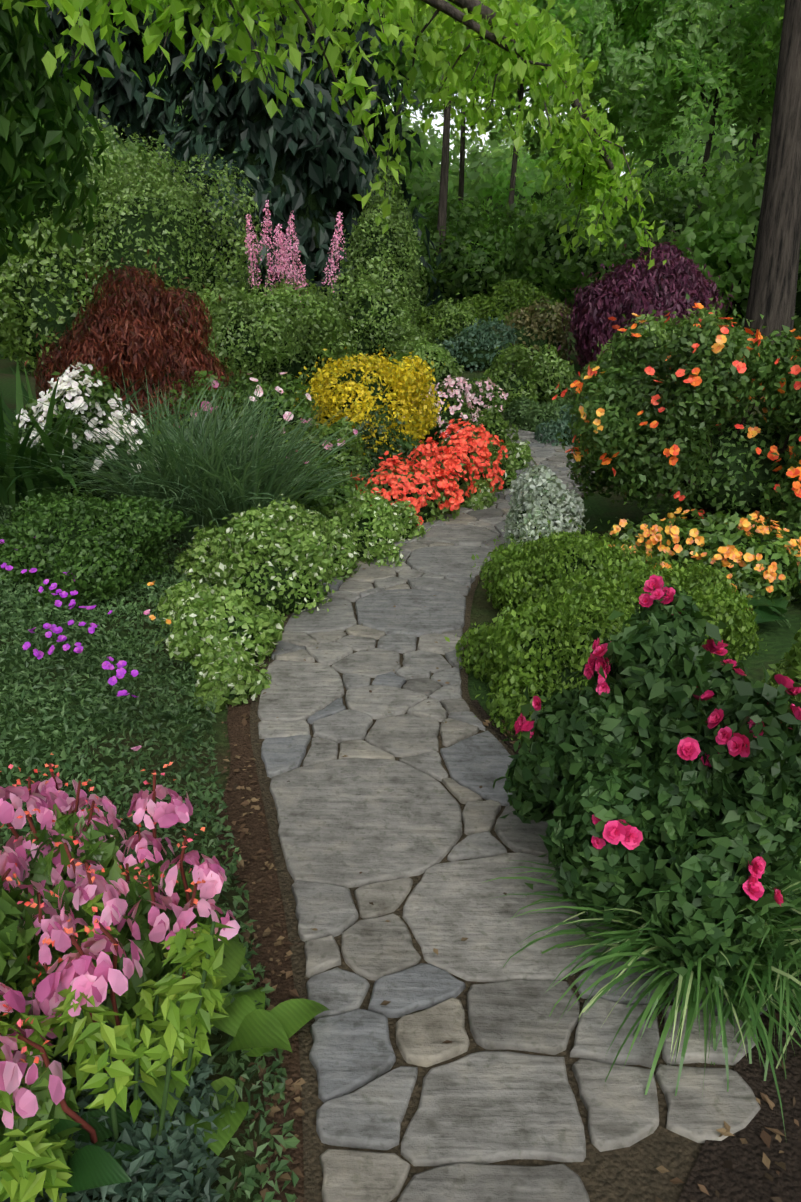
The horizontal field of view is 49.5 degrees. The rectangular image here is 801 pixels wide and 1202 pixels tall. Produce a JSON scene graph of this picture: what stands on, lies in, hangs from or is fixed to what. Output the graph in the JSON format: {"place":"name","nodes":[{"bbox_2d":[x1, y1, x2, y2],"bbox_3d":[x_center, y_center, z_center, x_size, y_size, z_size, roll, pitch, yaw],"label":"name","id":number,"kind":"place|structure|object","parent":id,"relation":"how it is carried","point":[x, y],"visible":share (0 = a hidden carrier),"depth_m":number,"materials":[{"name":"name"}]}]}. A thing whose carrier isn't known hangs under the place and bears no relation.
{"place":"outdoors","nodes":[
{"label":"outdoors","id":0,"kind":"place"},
{"bbox_2d":[0,294,800,1201],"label":"ground","id":1,"kind":"structure","parent":0,"point":[778,640],"depth_m":3.64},
{"bbox_2d":[0,0,110,273],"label":"magnolia tree","id":2,"kind":"object","parent":1,"relation":"on","point":[31,92],"visible":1,"depth_m":5.98,"materials":[{"name":"green plant"}]},
{"bbox_2d":[0,213,122,378],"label":"shrub","id":3,"kind":"object","parent":1,"relation":"on","point":[34,302],"visible":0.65,"depth_m":13.06,"materials":[{"name":"green plant"}]},
{"bbox_2d":[6,362,168,500],"bbox_3d":[-2.054,-1.052,5.749,1.083,1.044,0.841,1,20,2],"label":"white flower bush","id":4,"kind":"object","parent":1,"relation":"on","point":[70,392],"visible":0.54,"depth_m":5.48,"materials":[{"name":"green plant"}]},
{"bbox_2d":[0,485,196,619],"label":"boxwood shrub","id":5,"kind":"object","parent":1,"relation":"on","point":[97,549],"visible":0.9,"depth_m":4.63,"materials":[{"name":"green plant"}]},
{"bbox_2d":[0,352,202,510],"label":"iris plant","id":6,"kind":"object","parent":1,"relation":"on","point":[9,471],"visible":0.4,"depth_m":5.37,"materials":[{"name":"green plant"}]},
{"bbox_2d":[45,1108,160,1192],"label":"plant","id":7,"kind":"object","parent":1,"relation":"on","point":[95,1165],"visible":0.4,"depth_m":1.59,"materials":[{"name":"green plant"}]},
{"bbox_2d":[28,0,180,191],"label":"conifer tree","id":8,"kind":"object","parent":1,"relation":"on","point":[115,97],"visible":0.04,"depth_m":22.74,"materials":[{"name":"green plant"}]},
{"bbox_2d":[0,105,215,358],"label":"shrub","id":9,"kind":"object","parent":1,"relation":"on","point":[104,109],"visible":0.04,"depth_m":15.19,"materials":[{"name":"green plant"}]},
{"bbox_2d":[2,1051,224,1201],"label":"ground cover plant","id":10,"kind":"object","parent":1,"relation":"on","point":[187,1144],"visible":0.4,"depth_m":1.70,"materials":[{"name":"green plant"}]},
{"bbox_2d":[0,891,232,1201],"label":"spurge plant","id":11,"kind":"object","parent":1,"relation":"on","point":[32,1163],"visible":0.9,"depth_m":1.69,"materials":[{"name":"green plant"}]},
{"bbox_2d":[0,753,239,1198],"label":"flowers","id":12,"kind":"object","parent":1,"relation":"on","point":[61,865],"visible":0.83,"depth_m":1.96,"materials":[{"name":"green plant"}]},
{"bbox_2d":[25,249,242,433],"bbox_3d":[-2.321,-2.184,7.639,1.930,1.716,1.864,1,20,2],"label":"red maple shrub","id":13,"kind":"object","parent":1,"relation":"on","point":[142,336],"visible":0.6,"depth_m":7.33,"materials":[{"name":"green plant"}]},
{"bbox_2d":[40,115,270,347],"bbox_3d":[-4.345,-5.684,14.237,4.319,4.445,4.145,1,20,2],"label":"shrub","id":14,"kind":"object","parent":1,"relation":"on","point":[173,237],"visible":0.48,"depth_m":13.77,"materials":[{"name":"green plant"}]},
{"bbox_2d":[138,1,172,36],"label":"tree","id":15,"kind":"object","parent":1,"relation":"on","point":[151,8],"depth_m":30.52,"materials":[{"name":"green plant"}]},
{"bbox_2d":[151,53,199,145],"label":"foliage","id":16,"kind":"object","parent":1,"relation":"on","point":[177,111],"depth_m":39.43,"materials":[{"name":"green plant"}]},
{"bbox_2d":[78,941,291,1116],"bbox_3d":[-0.526,1.024,2.018,0.472,0.179,0.520,-9,22,-22],"label":"hosta plant","id":17,"kind":"object","parent":1,"relation":"on","point":[258,1028],"visible":0.21,"depth_m":1.95,"materials":[{"name":"green plant"}]},
{"bbox_2d":[0,410,375,1201],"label":"ground cover","id":18,"kind":"object","parent":1,"relation":"on","point":[200,812],"visible":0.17,"depth_m":3.30,"materials":[{"name":"green plant"}]},
{"bbox_2d":[3,359,393,541],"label":"fountain grass","id":19,"kind":"object","parent":1,"relation":"on","point":[210,472],"depth_m":5.39,"materials":[{"name":"green plant"}]},
{"bbox_2d":[156,370,246,438],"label":"flowering plant","id":20,"kind":"object","parent":1,"relation":"on","point":[214,384],"visible":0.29,"depth_m":7.25,"materials":[{"name":"green plant"}]},
{"bbox_2d":[153,579,250,632],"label":"edging shrub","id":21,"kind":"object","parent":1,"relation":"on","point":[185,590],"visible":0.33,"depth_m":4.40,"materials":[{"name":"green plant"}]},
{"bbox_2d":[153,934,255,1064],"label":"hosta plant","id":22,"kind":"object","parent":1,"relation":"on","point":[238,1009],"visible":0.06,"depth_m":2.03,"materials":[{"name":"green plant"}]},
{"bbox_2d":[173,520,238,588],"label":"edging shrub","id":23,"kind":"object","parent":1,"relation":"on","point":[199,553],"visible":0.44,"depth_m":5.02,"materials":[{"name":"green plant"}]},
{"bbox_2d":[155,582,283,677],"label":"edging shrub","id":24,"kind":"object","parent":1,"relation":"on","point":[207,624],"visible":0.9,"depth_m":3.98,"materials":[{"name":"green plant"}]},
{"bbox_2d":[189,874,254,988],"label":"hosta plant","id":25,"kind":"object","parent":1,"relation":"on","point":[245,977],"visible":0.02,"depth_m":2.24,"materials":[{"name":"green plant"}]},
{"bbox_2d":[193,642,271,712],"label":"edging shrub","id":26,"kind":"object","parent":1,"relation":"on","point":[227,674],"visible":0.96,"depth_m":3.68,"materials":[{"name":"green plant"}]},
{"bbox_2d":[144,987,328,1185],"bbox_3d":[-0.465,1.062,1.965,0.407,0.144,0.543,10,22,25],"label":"hosta plant","id":27,"kind":"object","parent":1,"relation":"on","point":[293,1016],"visible":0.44,"depth_m":1.98,"materials":[{"name":"green plant"}]},
{"bbox_2d":[158,134,343,308],"bbox_3d":[-4.581,-11.341,26.778,7.702,5.775,5.074,1,20,2],"label":"shrub","id":28,"kind":"object","parent":1,"relation":"on","point":[257,267],"depth_m":26.07,"materials":[{"name":"green plant"}]},
{"bbox_2d":[217,367,319,459],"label":"flowering plant","id":29,"kind":"object","parent":1,"relation":"on","point":[305,404],"visible":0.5,"depth_m":7.40,"materials":[{"name":"green plant"}]},
{"bbox_2d":[200,487,342,621],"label":"edging shrub","id":30,"kind":"object","parent":1,"relation":"on","point":[279,561],"visible":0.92,"depth_m":4.60,"materials":[{"name":"green plant"}]},
{"bbox_2d":[183,272,359,396],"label":"shrub","id":31,"kind":"object","parent":1,"relation":"on","point":[258,338],"visible":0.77,"depth_m":12.53,"materials":[{"name":"green plant"}]},
{"bbox_2d":[115,0,442,311],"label":"conifer tree","id":32,"kind":"object","parent":1,"relation":"on","point":[307,161],"visible":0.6,"depth_m":19.83,"materials":[{"name":"green plant"}]},
{"bbox_2d":[240,200,368,393],"bbox_3d":[-1.511,-4.540,13.361,2.181,2.859,2.172,9,22,23],"label":"astilbe plant","id":33,"kind":"object","parent":1,"relation":"on","point":[345,336],"visible":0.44,"depth_m":12.97,"materials":[{"name":"pink plant"}]},
{"bbox_2d":[283,457,364,519],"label":"green shrub","id":34,"kind":"object","parent":1,"relation":"on","point":[323,505],"visible":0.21,"depth_m":6.04,"materials":[{"name":"green plant"}]},
{"bbox_2d":[279,417,372,482],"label":"pink rose shrub","id":35,"kind":"object","parent":1,"relation":"on","point":[347,452],"visible":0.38,"depth_m":6.94,"materials":[{"name":"green plant"}]},
{"bbox_2d":[0,0,666,269],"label":"beech tree","id":36,"kind":"object","parent":1,"relation":"on","point":[471,41],"visible":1,"depth_m":5.55,"materials":[{"name":"green plant"}]},
{"bbox_2d":[310,516,361,581],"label":"edging shrub","id":37,"kind":"object","parent":1,"relation":"on","point":[343,550],"visible":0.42,"depth_m":5.20,"materials":[{"name":"green plant"}]},
{"bbox_2d":[321,503,362,521],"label":"edging shrub","id":38,"kind":"object","parent":1,"relation":"on","point":[338,512],"visible":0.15,"depth_m":5.97,"materials":[{"name":"green plant"}]},
{"bbox_2d":[332,489,405,567],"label":"edging shrub","id":39,"kind":"object","parent":1,"relation":"on","point":[373,523],"visible":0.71,"depth_m":5.51,"materials":[{"name":"green plant"}]},
{"bbox_2d":[311,246,427,366],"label":"shrub","id":40,"kind":"object","parent":1,"relation":"on","point":[382,322],"visible":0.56,"depth_m":14.50,"materials":[{"name":"green plant"}]},
{"bbox_2d":[294,345,452,457],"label":"yellow flower bush","id":41,"kind":"object","parent":1,"relation":"on","point":[367,384],"visible":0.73,"depth_m":7.97,"materials":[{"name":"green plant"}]},
{"bbox_2d":[331,405,420,478],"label":"flowering plant","id":42,"kind":"object","parent":1,"relation":"on","point":[404,445],"visible":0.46,"depth_m":7.54,"materials":[{"name":"green plant"}]},
{"bbox_2d":[336,152,431,325],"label":"upright shrub","id":43,"kind":"object","parent":1,"relation":"on","point":[391,242],"visible":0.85,"depth_m":18.26,"materials":[{"name":"green plant"}]},
{"bbox_2d":[330,232,438,305],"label":"shrub","id":44,"kind":"object","parent":1,"relation":"on","point":[427,270],"depth_m":27.14,"materials":[{"name":"green plant"}]},
{"bbox_2d":[347,451,469,527],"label":"coral flower plant","id":45,"kind":"object","parent":1,"relation":"on","point":[417,490],"visible":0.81,"depth_m":6.33,"materials":[{"name":"red plant"}]},
{"bbox_2d":[390,500,430,541],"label":"edging shrub","id":46,"kind":"object","parent":1,"relation":"on","point":[405,526],"visible":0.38,"depth_m":5.94,"materials":[{"name":"green plant"}]},
{"bbox_2d":[404,319,429,343],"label":"shrub","id":47,"kind":"object","parent":1,"relation":"on","point":[422,333],"visible":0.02,"depth_m":16.33,"materials":[{"name":"green plant"}]},
{"bbox_2d":[368,1,471,116],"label":"birch tree","id":48,"kind":"object","parent":1,"relation":"on","point":[381,60],"visible":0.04,"depth_m":30.45,"materials":[{"name":"green plant"}]},
{"bbox_2d":[370,106,481,236],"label":"tree","id":49,"kind":"object","parent":1,"relation":"on","point":[421,186],"visible":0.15,"depth_m":44.69,"materials":[{"name":"green plant"}]},
{"bbox_2d":[388,335,464,390],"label":"shrub","id":50,"kind":"object","parent":1,"relation":"on","point":[438,356],"visible":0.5,"depth_m":13.28,"materials":[{"name":"green plant"}]},
{"bbox_2d":[412,301,457,330],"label":"clipped hedge","id":51,"kind":"object","parent":1,"relation":"on","point":[424,319],"visible":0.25,"depth_m":19.91,"materials":[{"name":"green plant"}]},
{"bbox_2d":[412,465,458,513],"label":"coral flower plant","id":52,"kind":"object","parent":1,"relation":"on","point":[434,482],"visible":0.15,"depth_m":6.52,"materials":[{"name":"red plant"}]},
{"bbox_2d":[380,44,493,235],"bbox_3d":[3.031,-23.719,37.406,11.363,20.249,10.852,1,20,2],"label":"birch tree","id":53,"kind":"object","parent":1,"relation":"on","point":[463,129],"visible":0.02,"depth_m":39.70,"materials":[{"name":"plant"}]},
{"bbox_2d":[404,375,482,447],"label":"flowering bush","id":54,"kind":"object","parent":1,"relation":"on","point":[452,411],"visible":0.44,"depth_m":9.31,"materials":[{"name":"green plant"}]},
{"bbox_2d":[424,292,484,345],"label":"shrub","id":55,"kind":"object","parent":1,"relation":"on","point":[448,326],"visible":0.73,"depth_m":17.25,"materials":[{"name":"green plant"}]},
{"bbox_2d":[404,418,507,499],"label":"coral flower plant","id":56,"kind":"object","parent":1,"relation":"on","point":[471,466],"visible":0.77,"depth_m":6.89,"materials":[{"name":"red plant"}]},
{"bbox_2d":[432,309,517,372],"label":"grey green shrub","id":57,"kind":"object","parent":1,"relation":"on","point":[476,347],"visible":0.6,"depth_m":14.44,"materials":[{"name":"green plant"}]},
{"bbox_2d":[460,478,496,510],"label":"edging shrub","id":58,"kind":"object","parent":1,"relation":"on","point":[485,498],"visible":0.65,"depth_m":6.80,"materials":[{"name":"green plant"}]},
{"bbox_2d":[460,376,507,427],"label":"flowering bush","id":59,"kind":"object","parent":1,"relation":"on","point":[481,400],"visible":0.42,"depth_m":10.29,"materials":[{"name":"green plant"}]},
{"bbox_2d":[404,188,564,305],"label":"shrub","id":60,"kind":"object","parent":1,"relation":"on","point":[464,270],"visible":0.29,"depth_m":27.52,"materials":[{"name":"green plant"}]},
{"bbox_2d":[377,0,607,304],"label":"birch tree","id":61,"kind":"object","parent":1,"relation":"on","point":[443,195],"visible":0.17,"depth_m":25.78,"materials":[{"name":"green plant"}]},
{"bbox_2d":[472,404,518,453],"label":"olive shrub","id":62,"kind":"object","parent":1,"relation":"on","point":[492,424],"visible":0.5,"depth_m":8.87,"materials":[{"name":"green plant"}]},
{"bbox_2d":[480,443,520,491],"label":"edging shrub","id":63,"kind":"object","parent":1,"relation":"on","point":[509,475],"visible":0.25,"depth_m":7.42,"materials":[{"name":"green plant"}]},
{"bbox_2d":[470,343,538,412],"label":"shrub","id":64,"kind":"object","parent":1,"relation":"on","point":[515,384],"visible":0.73,"depth_m":11.74,"materials":[{"name":"green plant"}]},
{"bbox_2d":[457,275,570,323],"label":"clipped hedge","id":65,"kind":"object","parent":1,"relation":"on","point":[505,307],"visible":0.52,"depth_m":21.18,"materials":[{"name":"green plant"}]},
{"bbox_2d":[502,439,532,469],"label":"edging shrub","id":66,"kind":"object","parent":1,"relation":"on","point":[523,448],"visible":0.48,"depth_m":8.22,"materials":[{"name":"green plant"}]},
{"bbox_2d":[503,395,537,424],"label":"juniper shrub","id":67,"kind":"object","parent":1,"relation":"on","point":[516,409],"visible":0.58,"depth_m":11.05,"materials":[{"name":"green plant"}]},
{"bbox_2d":[425,112,618,236],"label":"tree","id":68,"kind":"object","parent":1,"relation":"on","point":[488,179],"visible":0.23,"depth_m":46.90,"materials":[{"name":"green plant"}]},
{"bbox_2d":[391,0,659,225],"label":"birch tree","id":69,"kind":"object","parent":1,"relation":"on","point":[613,65],"visible":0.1,"depth_m":27.62,"materials":[{"name":"green plant"}]},
{"bbox_2d":[500,293,572,368],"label":"olive shrub","id":70,"kind":"object","parent":1,"relation":"on","point":[533,333],"visible":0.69,"depth_m":14.90,"materials":[{"name":"green plant"}]},
{"bbox_2d":[501,459,589,560],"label":"bush","id":71,"kind":"object","parent":1,"relation":"on","point":[540,497],"visible":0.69,"depth_m":5.18,"materials":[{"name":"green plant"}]},
{"bbox_2d":[516,396,574,431],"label":"juniper shrub","id":72,"kind":"object","parent":1,"relation":"on","point":[535,416],"visible":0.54,"depth_m":10.55,"materials":[{"name":"green plant"}]},
{"bbox_2d":[528,344,577,402],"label":"shrub","id":73,"kind":"object","parent":1,"relation":"on","point":[547,379],"visible":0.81,"depth_m":12.02,"materials":[{"name":"green plant"}]},
{"bbox_2d":[482,180,632,307],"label":"shrub","id":74,"kind":"object","parent":1,"relation":"on","point":[532,248],"visible":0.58,"depth_m":26.16,"materials":[{"name":"green plant"}]},
{"bbox_2d":[532,395,592,446],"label":"juniper shrub","id":75,"kind":"object","parent":1,"relation":"on","point":[547,433],"visible":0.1,"depth_m":9.58,"materials":[{"name":"green plant"}]},
{"bbox_2d":[480,0,687,207],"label":"birch tree","id":76,"kind":"object","parent":1,"relation":"on","point":[633,23],"visible":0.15,"depth_m":31.35,"materials":[{"name":"green plant"}]},
{"bbox_2d":[575,361,599,399],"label":"shrub","id":77,"kind":"object","parent":1,"relation":"on","point":[584,373],"visible":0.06,"depth_m":11.31,"materials":[{"name":"green plant"}]},
{"bbox_2d":[444,517,767,742],"bbox_3d":[0.971,0.007,4.250,1.520,0.621,2.128,1,20,2],"label":"boxwood shrub","id":78,"kind":"object","parent":1,"relation":"on","point":[565,593],"visible":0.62,"depth_m":3.90,"materials":[{"name":"green plant"}]},
{"bbox_2d":[573,72,643,139],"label":"tree","id":79,"kind":"object","parent":1,"relation":"on","point":[581,89],"depth_m":53.10,"materials":[{"name":"green plant"}]},
{"bbox_2d":[505,6,733,170],"bbox_3d":[9.507,-22.378,36.277,10.332,18.590,9.563,10,22,24],"label":"birch tree","id":80,"kind":"object","parent":1,"relation":"on","point":[678,145],"visible":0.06,"depth_m":38.63,"materials":[{"name":"green plant"}]},
{"bbox_2d":[587,309,683,397],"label":"shrub","id":81,"kind":"object","parent":1,"relation":"on","point":[656,329],"visible":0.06,"depth_m":10.64,"materials":[{"name":"green plant"}]},
{"bbox_2d":[557,230,734,374],"bbox_3d":[3.957,-4.625,13.945,2.689,2.437,2.659,1,20,2],"label":"purple maple","id":82,"kind":"object","parent":1,"relation":"on","point":[659,287],"visible":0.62,"depth_m":13.37,"materials":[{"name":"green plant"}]},
{"bbox_2d":[552,293,800,540],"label":"flowering bush","id":83,"kind":"object","parent":1,"relation":"on","point":[683,434],"visible":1,"depth_m":5.23,"materials":[{"name":"green plant"}]},
{"bbox_2d":[584,77,768,237],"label":"tree","id":84,"kind":"object","parent":1,"relation":"on","point":[731,144],"visible":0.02,"depth_m":41.69,"materials":[{"name":"green plant"}]},
{"bbox_2d":[574,0,780,208],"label":"birch tree","id":85,"kind":"object","parent":1,"relation":"on","point":[717,67],"visible":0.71,"depth_m":27.70,"materials":[{"name":"green plant"}]},
{"bbox_2d":[605,150,751,274],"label":"shrub","id":86,"kind":"object","parent":1,"relation":"on","point":[672,213],"visible":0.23,"depth_m":25.61,"materials":[{"name":"green plant"}]},
{"bbox_2d":[600,507,800,610],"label":"flowering bush","id":87,"kind":"object","parent":1,"relation":"on","point":[760,562],"visible":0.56,"depth_m":4.48,"materials":[{"name":"orange plant"}]},
{"bbox_2d":[650,304,779,395],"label":"shrub","id":88,"kind":"object","parent":1,"relation":"on","point":[713,320],"visible":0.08,"depth_m":11.91,"materials":[{"name":"green plant"}]},
{"bbox_2d":[650,0,781,169],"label":"tree","id":89,"kind":"object","parent":1,"relation":"on","point":[752,18],"visible":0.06,"depth_m":29.02,"materials":[{"name":"green plant"}]},
{"bbox_2d":[660,156,800,336],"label":"shrub","id":90,"kind":"object","parent":1,"relation":"on","point":[728,245],"visible":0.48,"depth_m":16.99,"materials":[{"name":"green plant"}]},
{"bbox_2d":[693,124,770,251],"bbox_3d":[11.928,-10.820,24.791,7.802,6.110,7.114,1,20,2],"label":"tree","id":91,"kind":"object","parent":1,"relation":"on","point":[763,135],"visible":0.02,"depth_m":23.38,"materials":[{"name":"green plant"}]},
{"bbox_2d":[741,570,800,627],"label":"hosta plant","id":92,"kind":"object","parent":1,"relation":"on","point":[765,612],"visible":0.6,"depth_m":4.26,"materials":[{"name":"green plant"}]},
{"bbox_2d":[744,0,800,349],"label":"trunk","id":93,"kind":"object","parent":1,"relation":"on","point":[773,289],"visible":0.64,"depth_m":12.46,"materials":[{"name":"brown plant"}]},
{"bbox_2d":[760,0,784,90],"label":"tree","id":94,"kind":"object","parent":1,"relation":"on","point":[775,25],"visible":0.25,"depth_m":24.22,"materials":[{"name":"green plant"}]},
{"bbox_2d":[761,623,800,713],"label":"yellow green shrub","id":95,"kind":"object","parent":1,"relation":"on","point":[791,669],"visible":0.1,"depth_m":3.07,"materials":[{"name":"green plant"}]},
{"bbox_2d":[381,82,635,175],"label":"sky","id":96,"kind":"structure","parent":0,"point":[440,119],"materials":[{"name":"white"}]},
{"bbox_2d":[250,429,775,1201],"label":"flagstone path","id":97,"kind":"structure","parent":0,"point":[378,817],"depth_m":2.36,"materials":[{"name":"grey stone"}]},
{"bbox_2d":[216,613,303,1201],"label":"soil strip","id":98,"kind":"object","parent":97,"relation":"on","point":[250,846],"visible":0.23,"depth_m":2.52,"materials":[{"name":"brown soil"}]},
{"bbox_2d":[221,460,798,1201],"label":"leaf litter","id":99,"kind":"object","parent":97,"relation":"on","point":[291,1086],"visible":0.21,"depth_m":1.95,"materials":[{"name":"brown plant"}]},
{"bbox_2d":[470,700,800,1201],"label":"soil strip","id":100,"kind":"object","parent":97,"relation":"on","point":[744,1179],"visible":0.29,"depth_m":1.79,"materials":[{"name":"brown soil"}]},
{"bbox_2d":[481,843,800,1135],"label":"variegated grass","id":101,"kind":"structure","parent":100,"relation":"on","point":[781,981],"depth_m":2.06,"materials":[{"name":"green plant"}]},
{"bbox_2d":[493,575,800,991],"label":"rose bush","id":102,"kind":"object","parent":100,"relation":"on","point":[673,737],"visible":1,"depth_m":2.12,"materials":[{"name":"green plant"}]}
]}

